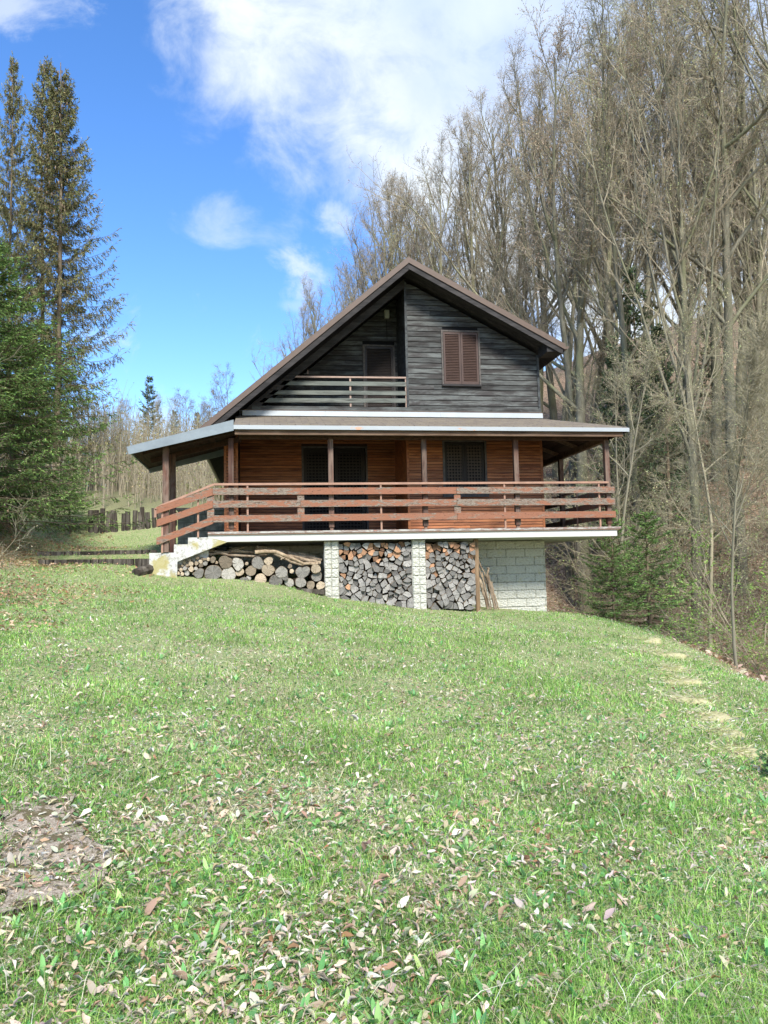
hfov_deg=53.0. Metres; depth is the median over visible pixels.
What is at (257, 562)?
round log
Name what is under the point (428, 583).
split log
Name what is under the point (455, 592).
split log
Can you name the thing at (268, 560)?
round log
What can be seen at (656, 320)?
beech
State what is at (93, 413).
bare tree
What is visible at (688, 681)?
stone
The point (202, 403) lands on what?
bare tree
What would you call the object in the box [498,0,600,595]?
beech
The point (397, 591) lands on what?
split log
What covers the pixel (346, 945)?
weeds
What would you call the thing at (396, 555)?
split log
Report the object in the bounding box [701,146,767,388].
beech
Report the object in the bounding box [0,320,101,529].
spruce
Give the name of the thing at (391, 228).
beech
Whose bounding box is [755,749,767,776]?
bramble
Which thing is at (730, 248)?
beech
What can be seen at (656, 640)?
stone
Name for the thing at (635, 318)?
spruce
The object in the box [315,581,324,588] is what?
round log
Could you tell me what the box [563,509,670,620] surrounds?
spruce
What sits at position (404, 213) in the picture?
beech
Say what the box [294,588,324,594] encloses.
timber skid
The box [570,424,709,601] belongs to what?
sapling
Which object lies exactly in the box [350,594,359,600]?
split log
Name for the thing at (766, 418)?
sapling
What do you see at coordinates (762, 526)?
sapling
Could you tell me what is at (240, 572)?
round log
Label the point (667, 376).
spruce
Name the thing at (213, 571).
round log
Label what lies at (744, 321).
beech
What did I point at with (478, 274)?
beech
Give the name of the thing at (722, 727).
straw
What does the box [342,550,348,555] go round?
split log
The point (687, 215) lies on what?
beech
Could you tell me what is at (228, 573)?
round log
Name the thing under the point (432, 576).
split log
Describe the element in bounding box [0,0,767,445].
sky
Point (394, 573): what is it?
split log
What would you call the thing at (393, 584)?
split log
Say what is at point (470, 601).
split log
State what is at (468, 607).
split log
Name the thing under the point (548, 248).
beech
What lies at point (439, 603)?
split log
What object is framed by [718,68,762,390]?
beech
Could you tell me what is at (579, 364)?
beech
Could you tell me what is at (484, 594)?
leaning pole
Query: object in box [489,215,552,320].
beech
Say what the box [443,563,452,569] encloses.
split log
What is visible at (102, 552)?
timber edging
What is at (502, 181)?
beech
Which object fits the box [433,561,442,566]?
split log
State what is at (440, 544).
split log
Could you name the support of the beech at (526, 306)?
on the ground at (136, 536)
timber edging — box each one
[37,550,156,555]
[38,559,148,566]
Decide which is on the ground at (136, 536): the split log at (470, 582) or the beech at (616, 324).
the beech at (616, 324)
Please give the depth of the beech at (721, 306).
48.40 m
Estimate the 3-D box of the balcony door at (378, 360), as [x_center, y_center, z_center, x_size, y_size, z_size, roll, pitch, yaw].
[-0.124,-3.386,20.291,0.852,2.068,0.100,-1,-5,-9]
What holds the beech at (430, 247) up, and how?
on the ground at (136, 536)
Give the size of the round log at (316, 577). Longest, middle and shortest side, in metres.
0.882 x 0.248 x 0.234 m
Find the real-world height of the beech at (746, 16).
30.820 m
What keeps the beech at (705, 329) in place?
on the ground at (136, 536)
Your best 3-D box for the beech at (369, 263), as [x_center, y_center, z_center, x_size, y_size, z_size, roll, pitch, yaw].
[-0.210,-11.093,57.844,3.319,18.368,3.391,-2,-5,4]
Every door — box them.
[303,449,334,530]
[334,449,365,529]
[362,344,395,406]
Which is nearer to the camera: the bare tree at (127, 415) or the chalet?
the chalet
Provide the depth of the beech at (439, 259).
45.81 m
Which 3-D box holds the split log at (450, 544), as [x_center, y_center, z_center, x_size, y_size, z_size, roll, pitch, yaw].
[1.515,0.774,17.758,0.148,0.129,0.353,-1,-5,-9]
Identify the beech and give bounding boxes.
[249,269,334,379]
[265,331,305,369]
[278,301,326,357]
[318,188,475,312]
[320,145,473,313]
[320,246,376,319]
[321,264,369,327]
[328,175,416,309]
[331,300,348,314]
[342,169,444,293]
[346,59,767,612]
[364,250,378,276]
[382,223,416,269]
[384,109,536,311]
[396,130,471,288]
[397,232,427,265]
[402,25,674,477]
[402,227,444,271]
[418,216,461,278]
[422,84,556,317]
[424,84,624,336]
[446,272,473,290]
[460,230,519,314]
[462,64,632,418]
[466,230,511,310]
[475,227,558,412]
[483,201,568,333]
[488,140,699,542]
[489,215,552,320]
[495,42,604,475]
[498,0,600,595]
[504,27,723,542]
[505,0,748,469]
[550,0,691,603]
[555,0,767,466]
[555,139,665,321]
[556,0,729,423]
[559,0,766,642]
[567,238,598,402]
[569,0,767,481]
[578,76,672,472]
[585,0,767,397]
[585,171,638,358]
[592,0,767,596]
[594,31,653,447]
[601,20,702,527]
[627,63,748,506]
[633,193,659,343]
[633,225,664,326]
[653,32,767,480]
[656,0,767,313]
[657,129,742,398]
[661,22,767,464]
[685,109,766,408]
[687,135,720,333]
[688,55,748,403]
[688,139,763,455]
[695,0,767,192]
[698,104,767,313]
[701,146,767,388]
[702,0,765,425]
[705,225,721,377]
[714,75,761,254]
[718,63,764,251]
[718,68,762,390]
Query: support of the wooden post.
on the ground at (136, 536)
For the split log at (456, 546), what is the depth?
17.61 m
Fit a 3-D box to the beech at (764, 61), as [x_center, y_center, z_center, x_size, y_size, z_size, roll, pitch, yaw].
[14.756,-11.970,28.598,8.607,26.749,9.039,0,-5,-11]
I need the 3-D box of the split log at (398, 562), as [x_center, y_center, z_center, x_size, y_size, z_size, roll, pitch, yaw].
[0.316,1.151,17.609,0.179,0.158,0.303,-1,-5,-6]
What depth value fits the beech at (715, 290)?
68.17 m
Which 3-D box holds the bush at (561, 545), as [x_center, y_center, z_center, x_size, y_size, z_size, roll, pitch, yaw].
[8.473,0.500,36.771,5.999,5.136,7.795,-5,-6,37]
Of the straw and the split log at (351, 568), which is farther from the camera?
the split log at (351, 568)
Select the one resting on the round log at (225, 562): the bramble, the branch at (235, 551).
the branch at (235, 551)
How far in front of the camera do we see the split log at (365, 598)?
17.24 m
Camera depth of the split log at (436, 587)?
17.47 m
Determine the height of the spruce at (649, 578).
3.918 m
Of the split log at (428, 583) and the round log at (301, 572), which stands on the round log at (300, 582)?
the round log at (301, 572)
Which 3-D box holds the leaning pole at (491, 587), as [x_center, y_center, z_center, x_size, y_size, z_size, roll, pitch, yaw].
[2.545,1.881,18.094,0.226,0.816,0.057,-1,-5,-9]
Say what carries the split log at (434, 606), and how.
on the ground at (136, 536)
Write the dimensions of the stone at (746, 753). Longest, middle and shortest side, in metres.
0.445 x 0.326 x 0.177 m
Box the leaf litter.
[544,410,767,682]
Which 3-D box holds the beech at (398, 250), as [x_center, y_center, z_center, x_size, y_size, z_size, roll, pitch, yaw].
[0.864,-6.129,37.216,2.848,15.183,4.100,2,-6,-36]
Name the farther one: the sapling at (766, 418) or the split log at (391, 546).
the sapling at (766, 418)
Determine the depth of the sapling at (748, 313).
34.31 m
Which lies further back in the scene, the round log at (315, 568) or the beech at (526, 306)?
the beech at (526, 306)
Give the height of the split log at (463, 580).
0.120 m
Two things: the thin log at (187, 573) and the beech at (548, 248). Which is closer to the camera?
the thin log at (187, 573)
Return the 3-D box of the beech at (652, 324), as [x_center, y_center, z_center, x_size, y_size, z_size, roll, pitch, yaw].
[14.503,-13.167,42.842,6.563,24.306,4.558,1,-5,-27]
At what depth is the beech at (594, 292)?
54.66 m
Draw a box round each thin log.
[184,570,190,575]
[210,556,215,563]
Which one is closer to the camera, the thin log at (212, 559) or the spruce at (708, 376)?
the thin log at (212, 559)
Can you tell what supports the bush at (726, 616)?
on the ground at (136, 536)
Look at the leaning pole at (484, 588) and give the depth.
17.87 m
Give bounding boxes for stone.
[641,638,661,644]
[655,652,685,658]
[661,678,702,685]
[663,665,686,671]
[667,696,713,704]
[686,711,732,723]
[707,729,744,738]
[718,746,765,760]
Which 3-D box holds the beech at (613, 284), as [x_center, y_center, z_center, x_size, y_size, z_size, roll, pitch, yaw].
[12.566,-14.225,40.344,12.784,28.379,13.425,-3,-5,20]
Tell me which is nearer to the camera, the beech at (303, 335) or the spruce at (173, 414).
the beech at (303, 335)
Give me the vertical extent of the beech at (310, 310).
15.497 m
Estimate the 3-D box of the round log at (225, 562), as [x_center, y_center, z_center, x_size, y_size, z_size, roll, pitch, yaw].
[-3.521,1.129,17.116,0.309,0.293,0.868,36,-10,-5]
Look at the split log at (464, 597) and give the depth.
17.57 m
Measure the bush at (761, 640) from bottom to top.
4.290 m
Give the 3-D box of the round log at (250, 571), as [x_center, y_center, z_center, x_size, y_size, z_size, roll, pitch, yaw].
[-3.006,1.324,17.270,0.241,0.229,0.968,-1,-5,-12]
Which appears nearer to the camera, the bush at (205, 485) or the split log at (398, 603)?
the split log at (398, 603)
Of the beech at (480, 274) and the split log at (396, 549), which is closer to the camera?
the split log at (396, 549)
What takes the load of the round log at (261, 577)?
on the ground at (136, 536)
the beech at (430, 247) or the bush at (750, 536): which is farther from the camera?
the beech at (430, 247)
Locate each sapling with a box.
[544,351,698,624]
[545,319,720,621]
[545,358,684,567]
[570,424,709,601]
[596,276,767,651]
[658,295,767,667]
[672,395,767,565]
[695,378,767,539]
[705,339,767,480]
[715,270,767,446]
[735,382,767,567]
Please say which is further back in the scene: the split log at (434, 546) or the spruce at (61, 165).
the spruce at (61, 165)
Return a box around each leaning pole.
[479,561,491,608]
[479,568,490,608]
[479,577,488,608]
[486,567,495,608]
[488,575,496,608]
[491,582,499,609]
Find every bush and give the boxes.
[0,345,40,578]
[185,470,223,500]
[544,382,765,608]
[544,444,719,621]
[545,444,767,635]
[545,476,599,563]
[545,479,767,663]
[568,371,767,507]
[630,431,767,565]
[640,515,767,679]
[684,468,767,626]
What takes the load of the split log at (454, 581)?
on the split log
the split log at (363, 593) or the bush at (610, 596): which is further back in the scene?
the bush at (610, 596)
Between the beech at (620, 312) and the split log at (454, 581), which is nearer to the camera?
the split log at (454, 581)
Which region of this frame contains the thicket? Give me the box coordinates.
[0,382,223,507]
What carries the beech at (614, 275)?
on the ground at (136, 536)
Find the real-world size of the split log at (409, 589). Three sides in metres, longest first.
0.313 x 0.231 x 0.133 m
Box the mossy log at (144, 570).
[132,564,153,575]
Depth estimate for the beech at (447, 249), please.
50.88 m
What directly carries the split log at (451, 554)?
on the split log
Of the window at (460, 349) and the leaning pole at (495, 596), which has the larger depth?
the window at (460, 349)
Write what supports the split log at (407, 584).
on the split log
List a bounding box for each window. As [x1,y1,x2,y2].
[441,330,481,386]
[442,440,488,496]
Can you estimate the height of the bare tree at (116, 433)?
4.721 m
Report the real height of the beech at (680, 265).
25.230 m
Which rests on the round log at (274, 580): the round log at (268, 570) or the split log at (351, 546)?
the round log at (268, 570)
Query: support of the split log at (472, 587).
on the split log
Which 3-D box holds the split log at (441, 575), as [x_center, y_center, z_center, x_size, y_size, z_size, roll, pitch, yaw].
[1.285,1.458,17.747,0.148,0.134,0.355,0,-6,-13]
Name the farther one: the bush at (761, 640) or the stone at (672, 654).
the bush at (761, 640)
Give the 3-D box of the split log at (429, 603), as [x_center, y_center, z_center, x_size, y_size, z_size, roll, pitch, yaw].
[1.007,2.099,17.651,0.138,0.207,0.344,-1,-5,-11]
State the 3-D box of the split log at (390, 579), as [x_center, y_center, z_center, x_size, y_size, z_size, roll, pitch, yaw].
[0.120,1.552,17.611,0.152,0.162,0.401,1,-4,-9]
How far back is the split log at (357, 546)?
17.30 m
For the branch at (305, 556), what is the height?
0.322 m
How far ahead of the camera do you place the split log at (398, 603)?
17.31 m
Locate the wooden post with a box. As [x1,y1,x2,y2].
[473,539,480,611]
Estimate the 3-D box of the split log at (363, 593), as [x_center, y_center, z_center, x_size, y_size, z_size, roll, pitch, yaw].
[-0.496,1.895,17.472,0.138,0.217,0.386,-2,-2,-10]
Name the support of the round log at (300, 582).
on the ground at (136, 536)
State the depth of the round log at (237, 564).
16.71 m
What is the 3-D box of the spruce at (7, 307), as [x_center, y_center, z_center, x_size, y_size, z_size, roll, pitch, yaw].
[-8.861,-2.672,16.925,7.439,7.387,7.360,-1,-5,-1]
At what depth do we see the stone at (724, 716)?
7.18 m
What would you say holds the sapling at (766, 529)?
on the ground at (136, 536)
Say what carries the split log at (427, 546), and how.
on the split log at (427, 554)
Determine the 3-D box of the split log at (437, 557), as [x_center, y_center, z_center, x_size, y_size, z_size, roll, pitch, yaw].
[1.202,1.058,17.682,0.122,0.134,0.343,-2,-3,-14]
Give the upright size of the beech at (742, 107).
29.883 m
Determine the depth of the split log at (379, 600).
17.27 m
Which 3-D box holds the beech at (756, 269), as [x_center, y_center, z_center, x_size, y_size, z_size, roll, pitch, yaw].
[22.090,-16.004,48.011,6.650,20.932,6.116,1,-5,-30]
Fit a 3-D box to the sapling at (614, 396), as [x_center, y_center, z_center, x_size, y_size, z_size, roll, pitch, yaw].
[7.510,-0.534,28.549,7.088,10.741,6.801,-7,-5,1]
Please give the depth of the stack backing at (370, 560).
17.72 m
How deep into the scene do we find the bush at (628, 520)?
25.09 m
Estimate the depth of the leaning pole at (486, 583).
18.03 m
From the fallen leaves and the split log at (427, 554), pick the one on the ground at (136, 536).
the fallen leaves
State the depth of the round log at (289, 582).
16.92 m
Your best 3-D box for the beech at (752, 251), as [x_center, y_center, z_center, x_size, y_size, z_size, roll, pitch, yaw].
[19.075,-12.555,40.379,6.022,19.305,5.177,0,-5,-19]
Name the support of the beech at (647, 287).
on the ground at (136, 536)
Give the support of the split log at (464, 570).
on the split log
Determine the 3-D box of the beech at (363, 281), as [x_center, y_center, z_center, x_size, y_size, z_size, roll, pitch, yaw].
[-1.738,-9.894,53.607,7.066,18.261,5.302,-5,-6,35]
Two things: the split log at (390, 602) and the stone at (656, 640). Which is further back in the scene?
the split log at (390, 602)
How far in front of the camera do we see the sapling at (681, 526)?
22.75 m
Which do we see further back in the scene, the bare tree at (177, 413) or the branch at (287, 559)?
the bare tree at (177, 413)
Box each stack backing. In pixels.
[339,549,407,601]
[426,548,471,607]
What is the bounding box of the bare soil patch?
[0,792,113,920]
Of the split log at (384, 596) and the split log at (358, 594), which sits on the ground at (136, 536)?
the split log at (358, 594)
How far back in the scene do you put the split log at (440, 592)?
17.56 m
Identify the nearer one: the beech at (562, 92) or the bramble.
the bramble
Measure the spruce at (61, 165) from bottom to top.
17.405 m
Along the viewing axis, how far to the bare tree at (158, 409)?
52.17 m
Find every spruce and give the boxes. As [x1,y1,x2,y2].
[0,52,50,485]
[0,55,109,482]
[0,62,135,492]
[0,236,159,535]
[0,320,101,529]
[41,456,104,533]
[135,376,162,441]
[168,409,181,434]
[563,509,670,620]
[570,353,662,597]
[586,511,720,638]
[590,265,712,537]
[623,321,720,589]
[683,303,742,461]
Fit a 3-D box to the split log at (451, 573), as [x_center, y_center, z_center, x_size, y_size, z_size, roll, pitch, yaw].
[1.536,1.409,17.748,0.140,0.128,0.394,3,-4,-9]
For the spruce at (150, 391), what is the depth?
63.00 m
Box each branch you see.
[209,547,243,551]
[209,551,266,556]
[217,550,253,554]
[255,549,317,564]
[256,545,314,556]
[269,548,321,560]
[274,552,320,563]
[274,553,303,565]
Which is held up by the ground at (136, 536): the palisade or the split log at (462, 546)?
the palisade
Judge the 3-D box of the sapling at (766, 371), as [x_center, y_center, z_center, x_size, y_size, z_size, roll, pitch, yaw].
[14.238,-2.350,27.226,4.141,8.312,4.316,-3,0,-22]
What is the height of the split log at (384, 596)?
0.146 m
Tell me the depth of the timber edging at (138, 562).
16.49 m
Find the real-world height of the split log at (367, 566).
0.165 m
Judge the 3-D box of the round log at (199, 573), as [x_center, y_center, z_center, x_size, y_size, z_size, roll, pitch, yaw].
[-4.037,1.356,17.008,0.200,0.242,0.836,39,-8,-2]
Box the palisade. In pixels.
[88,507,176,532]
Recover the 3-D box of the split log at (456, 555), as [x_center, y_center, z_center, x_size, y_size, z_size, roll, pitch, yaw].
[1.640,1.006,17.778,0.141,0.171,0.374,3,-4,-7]
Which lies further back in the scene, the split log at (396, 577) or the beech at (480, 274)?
the beech at (480, 274)
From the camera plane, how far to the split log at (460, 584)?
17.59 m
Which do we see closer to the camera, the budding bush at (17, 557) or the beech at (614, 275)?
the budding bush at (17, 557)
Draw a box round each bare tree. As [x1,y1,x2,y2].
[64,368,122,481]
[104,415,125,468]
[106,399,155,478]
[110,399,133,442]
[117,393,179,440]
[160,395,197,437]
[169,388,214,431]
[179,362,235,421]
[188,404,216,430]
[198,396,217,423]
[199,389,232,481]
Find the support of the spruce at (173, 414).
on the ground at (136, 536)
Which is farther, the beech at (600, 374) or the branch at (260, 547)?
the beech at (600, 374)
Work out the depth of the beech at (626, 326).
44.69 m
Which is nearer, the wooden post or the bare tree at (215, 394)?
the wooden post
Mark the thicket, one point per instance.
(198, 472)
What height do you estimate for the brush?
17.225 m
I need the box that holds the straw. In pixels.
[620,632,767,767]
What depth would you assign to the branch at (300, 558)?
17.17 m
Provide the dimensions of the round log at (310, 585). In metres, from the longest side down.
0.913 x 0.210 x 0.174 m
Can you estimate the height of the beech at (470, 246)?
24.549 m
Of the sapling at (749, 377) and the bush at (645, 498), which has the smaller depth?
the sapling at (749, 377)
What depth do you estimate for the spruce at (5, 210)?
29.15 m
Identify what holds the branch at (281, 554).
on the round log at (315, 568)
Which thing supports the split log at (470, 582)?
on the split log at (472, 587)
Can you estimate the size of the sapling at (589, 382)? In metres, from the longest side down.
10.514 x 7.294 x 6.999 m
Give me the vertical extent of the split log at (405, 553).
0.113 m
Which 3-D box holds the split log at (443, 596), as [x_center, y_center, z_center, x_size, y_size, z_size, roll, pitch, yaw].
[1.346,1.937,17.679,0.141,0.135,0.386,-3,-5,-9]
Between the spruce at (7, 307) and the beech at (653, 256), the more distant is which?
the beech at (653, 256)
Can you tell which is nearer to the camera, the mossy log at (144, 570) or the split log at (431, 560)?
the mossy log at (144, 570)
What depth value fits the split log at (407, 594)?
17.40 m
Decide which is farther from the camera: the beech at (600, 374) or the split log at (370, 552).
the beech at (600, 374)
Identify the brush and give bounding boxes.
[543,403,767,678]
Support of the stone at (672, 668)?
on the ground at (136, 536)
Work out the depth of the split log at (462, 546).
17.64 m
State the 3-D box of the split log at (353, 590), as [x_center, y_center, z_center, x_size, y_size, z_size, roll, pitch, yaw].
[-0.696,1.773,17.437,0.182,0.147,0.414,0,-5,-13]
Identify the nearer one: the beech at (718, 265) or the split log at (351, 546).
the split log at (351, 546)
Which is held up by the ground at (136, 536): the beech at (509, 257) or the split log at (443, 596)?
the beech at (509, 257)
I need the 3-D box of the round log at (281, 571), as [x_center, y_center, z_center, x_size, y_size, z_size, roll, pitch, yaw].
[-2.304,1.360,17.230,0.275,0.268,0.834,-38,2,-10]
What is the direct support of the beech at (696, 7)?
on the ground at (136, 536)
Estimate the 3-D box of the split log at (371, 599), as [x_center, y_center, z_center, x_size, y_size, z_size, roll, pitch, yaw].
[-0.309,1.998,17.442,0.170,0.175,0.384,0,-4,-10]
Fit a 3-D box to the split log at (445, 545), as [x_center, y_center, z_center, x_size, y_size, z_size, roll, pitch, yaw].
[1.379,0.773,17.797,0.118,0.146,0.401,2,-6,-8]
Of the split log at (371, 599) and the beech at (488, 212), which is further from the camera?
the beech at (488, 212)
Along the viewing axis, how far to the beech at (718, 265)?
37.94 m
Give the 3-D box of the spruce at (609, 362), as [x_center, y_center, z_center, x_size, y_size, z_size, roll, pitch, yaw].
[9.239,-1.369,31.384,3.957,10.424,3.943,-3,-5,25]
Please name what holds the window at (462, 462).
in the chalet
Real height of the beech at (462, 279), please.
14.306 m
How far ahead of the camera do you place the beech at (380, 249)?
51.86 m
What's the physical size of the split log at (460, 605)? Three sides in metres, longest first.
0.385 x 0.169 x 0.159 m
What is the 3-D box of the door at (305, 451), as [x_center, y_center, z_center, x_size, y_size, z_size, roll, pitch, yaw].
[-1.706,-0.512,20.235,0.801,2.322,0.050,-1,-5,-9]
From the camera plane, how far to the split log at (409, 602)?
17.36 m
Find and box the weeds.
[0,533,767,1023]
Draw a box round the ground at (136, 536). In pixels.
[0,304,767,1023]
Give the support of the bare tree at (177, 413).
on the ground at (136, 536)
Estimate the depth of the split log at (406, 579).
17.41 m
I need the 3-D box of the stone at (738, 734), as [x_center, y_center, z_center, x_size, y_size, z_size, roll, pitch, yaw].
[2.875,1.949,6.544,0.364,0.178,0.261,-5,0,19]
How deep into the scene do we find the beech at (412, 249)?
47.21 m
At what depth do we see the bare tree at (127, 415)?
55.54 m
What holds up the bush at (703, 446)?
on the ground at (136, 536)
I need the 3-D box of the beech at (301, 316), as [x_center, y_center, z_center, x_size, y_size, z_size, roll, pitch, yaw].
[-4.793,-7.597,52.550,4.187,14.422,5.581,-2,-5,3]
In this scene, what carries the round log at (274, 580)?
on the ground at (136, 536)
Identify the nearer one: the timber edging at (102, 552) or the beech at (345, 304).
the timber edging at (102, 552)
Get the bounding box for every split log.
[339,562,344,570]
[340,586,344,594]
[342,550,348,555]
[348,566,353,571]
[349,543,355,550]
[350,587,358,593]
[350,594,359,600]
[352,543,360,550]
[354,591,361,599]
[358,590,365,600]
[361,543,368,549]
[361,595,368,601]
[364,563,370,569]
[366,543,372,550]
[366,549,374,555]
[366,567,373,572]
[368,596,374,602]
[372,566,379,571]
[375,597,384,603]
[382,594,387,600]
[384,600,394,605]
[385,576,393,583]
[387,543,394,549]
[390,571,397,575]
[390,580,397,586]
[391,545,400,552]
[391,589,400,594]
[392,552,399,558]
[393,574,400,579]
[394,559,401,565]
[394,601,401,606]
[398,571,405,576]
[400,551,408,555]
[400,560,410,566]
[402,553,410,559]
[402,568,411,573]
[402,577,410,581]
[402,581,410,586]
[402,591,410,597]
[406,585,412,595]
[406,597,413,607]
[425,543,430,549]
[425,551,429,558]
[426,558,434,562]
[426,580,431,587]
[426,587,432,592]
[427,599,432,607]
[429,574,435,579]
[429,603,439,609]
[431,544,436,550]
[432,555,440,560]
[432,584,439,589]
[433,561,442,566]
[434,542,442,547]
[434,600,442,607]
[436,572,444,577]
[436,590,444,594]
[440,593,446,599]
[441,598,448,605]
[443,542,447,548]
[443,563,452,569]
[443,601,452,608]
[444,587,450,592]
[447,542,454,548]
[447,552,453,557]
[447,570,455,575]
[450,543,459,548]
[451,589,459,594]
[452,579,457,584]
[453,602,463,608]
[454,552,459,558]
[455,582,463,587]
[457,544,465,549]
[458,578,466,582]
[459,594,467,600]
[460,572,467,577]
[461,568,469,572]
[463,584,470,590]
[464,580,475,585]
[464,605,475,609]
[465,558,471,563]
[467,599,475,603]
[469,585,475,591]
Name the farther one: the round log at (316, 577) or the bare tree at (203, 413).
the bare tree at (203, 413)
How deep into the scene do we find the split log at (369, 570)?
17.33 m
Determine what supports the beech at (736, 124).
on the ground at (136, 536)
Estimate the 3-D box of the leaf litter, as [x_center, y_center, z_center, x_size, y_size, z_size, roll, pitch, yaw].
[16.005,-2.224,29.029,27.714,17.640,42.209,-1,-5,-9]
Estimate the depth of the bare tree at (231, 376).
46.82 m
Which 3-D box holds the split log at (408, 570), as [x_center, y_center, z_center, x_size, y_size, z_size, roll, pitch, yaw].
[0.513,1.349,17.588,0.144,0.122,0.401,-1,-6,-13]
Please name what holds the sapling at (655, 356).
on the ground at (136, 536)
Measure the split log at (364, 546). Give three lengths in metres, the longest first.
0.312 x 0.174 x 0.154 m
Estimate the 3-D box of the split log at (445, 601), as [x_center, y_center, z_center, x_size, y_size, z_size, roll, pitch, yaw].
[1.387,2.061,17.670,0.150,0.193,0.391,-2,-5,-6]
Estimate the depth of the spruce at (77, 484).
24.16 m
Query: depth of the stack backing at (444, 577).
17.97 m
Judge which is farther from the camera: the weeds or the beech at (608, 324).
the beech at (608, 324)
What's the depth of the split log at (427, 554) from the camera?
17.58 m
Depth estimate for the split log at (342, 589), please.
17.17 m
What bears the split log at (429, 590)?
on the split log
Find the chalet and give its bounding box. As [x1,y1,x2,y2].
[127,257,628,610]
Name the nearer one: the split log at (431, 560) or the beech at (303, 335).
the split log at (431, 560)
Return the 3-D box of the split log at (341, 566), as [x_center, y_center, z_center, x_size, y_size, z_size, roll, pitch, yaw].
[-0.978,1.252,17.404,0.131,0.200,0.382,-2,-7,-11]
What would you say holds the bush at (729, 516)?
on the ground at (136, 536)
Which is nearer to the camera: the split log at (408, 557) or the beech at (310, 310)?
the split log at (408, 557)
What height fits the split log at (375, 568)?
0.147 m
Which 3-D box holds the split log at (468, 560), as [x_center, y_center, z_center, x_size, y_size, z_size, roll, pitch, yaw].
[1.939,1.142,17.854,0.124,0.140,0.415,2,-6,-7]
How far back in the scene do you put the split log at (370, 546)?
17.36 m
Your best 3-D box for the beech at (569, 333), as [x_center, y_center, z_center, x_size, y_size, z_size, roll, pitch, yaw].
[9.692,-8.660,38.968,11.858,20.990,10.541,-3,-5,24]
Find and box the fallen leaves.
[0,510,767,1023]
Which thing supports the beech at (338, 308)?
on the ground at (136, 536)
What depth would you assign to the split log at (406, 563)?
17.44 m
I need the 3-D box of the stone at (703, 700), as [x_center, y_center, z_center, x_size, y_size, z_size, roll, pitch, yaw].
[3.177,2.006,7.962,0.487,0.178,0.346,2,-10,14]
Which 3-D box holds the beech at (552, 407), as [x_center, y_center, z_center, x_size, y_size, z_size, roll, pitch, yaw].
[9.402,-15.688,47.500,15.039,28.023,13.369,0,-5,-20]
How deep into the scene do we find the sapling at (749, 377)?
13.13 m
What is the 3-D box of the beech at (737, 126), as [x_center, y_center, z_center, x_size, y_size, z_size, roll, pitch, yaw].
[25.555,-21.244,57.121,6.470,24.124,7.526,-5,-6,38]
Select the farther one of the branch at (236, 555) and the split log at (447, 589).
the split log at (447, 589)
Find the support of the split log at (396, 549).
on the split log at (396, 555)
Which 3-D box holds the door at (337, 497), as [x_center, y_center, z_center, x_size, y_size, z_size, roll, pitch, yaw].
[-0.894,-0.520,20.360,0.801,2.322,0.050,-1,-5,-9]
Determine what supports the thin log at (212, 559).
on the round log at (213, 571)
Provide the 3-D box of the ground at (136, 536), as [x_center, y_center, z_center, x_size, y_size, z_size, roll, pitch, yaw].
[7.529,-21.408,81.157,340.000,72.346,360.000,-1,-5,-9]
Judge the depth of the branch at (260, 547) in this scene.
17.29 m
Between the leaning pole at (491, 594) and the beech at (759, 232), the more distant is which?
the beech at (759, 232)
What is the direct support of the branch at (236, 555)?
on the round log at (257, 562)
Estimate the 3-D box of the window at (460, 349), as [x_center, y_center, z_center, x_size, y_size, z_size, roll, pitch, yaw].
[1.925,-3.846,19.286,1.013,1.434,0.115,-1,-5,-9]
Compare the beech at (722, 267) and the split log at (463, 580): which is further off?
the beech at (722, 267)
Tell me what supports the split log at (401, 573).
on the split log
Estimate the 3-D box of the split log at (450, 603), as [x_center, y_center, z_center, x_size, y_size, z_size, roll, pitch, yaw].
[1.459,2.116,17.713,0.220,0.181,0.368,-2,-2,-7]
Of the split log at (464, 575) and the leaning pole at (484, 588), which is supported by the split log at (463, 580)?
the split log at (464, 575)
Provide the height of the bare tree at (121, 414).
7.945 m
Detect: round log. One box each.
[194,568,205,578]
[204,565,222,578]
[219,556,231,568]
[221,567,235,578]
[232,558,243,570]
[235,568,243,575]
[244,566,255,575]
[251,556,263,569]
[254,573,266,582]
[262,565,275,575]
[264,557,272,564]
[269,575,282,584]
[275,566,287,577]
[283,578,293,586]
[293,578,305,587]
[295,566,309,577]
[305,581,314,588]
[308,572,321,581]
[310,564,320,573]
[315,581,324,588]
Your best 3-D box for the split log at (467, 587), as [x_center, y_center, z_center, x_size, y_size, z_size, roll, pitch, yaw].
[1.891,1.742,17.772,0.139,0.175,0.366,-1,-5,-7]
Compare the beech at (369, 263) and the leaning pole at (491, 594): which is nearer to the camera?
the leaning pole at (491, 594)
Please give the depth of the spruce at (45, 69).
31.70 m
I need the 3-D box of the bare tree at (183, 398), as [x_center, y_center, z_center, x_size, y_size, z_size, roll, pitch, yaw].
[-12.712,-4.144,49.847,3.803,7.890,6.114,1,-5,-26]
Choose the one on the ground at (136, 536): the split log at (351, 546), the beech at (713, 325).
the beech at (713, 325)

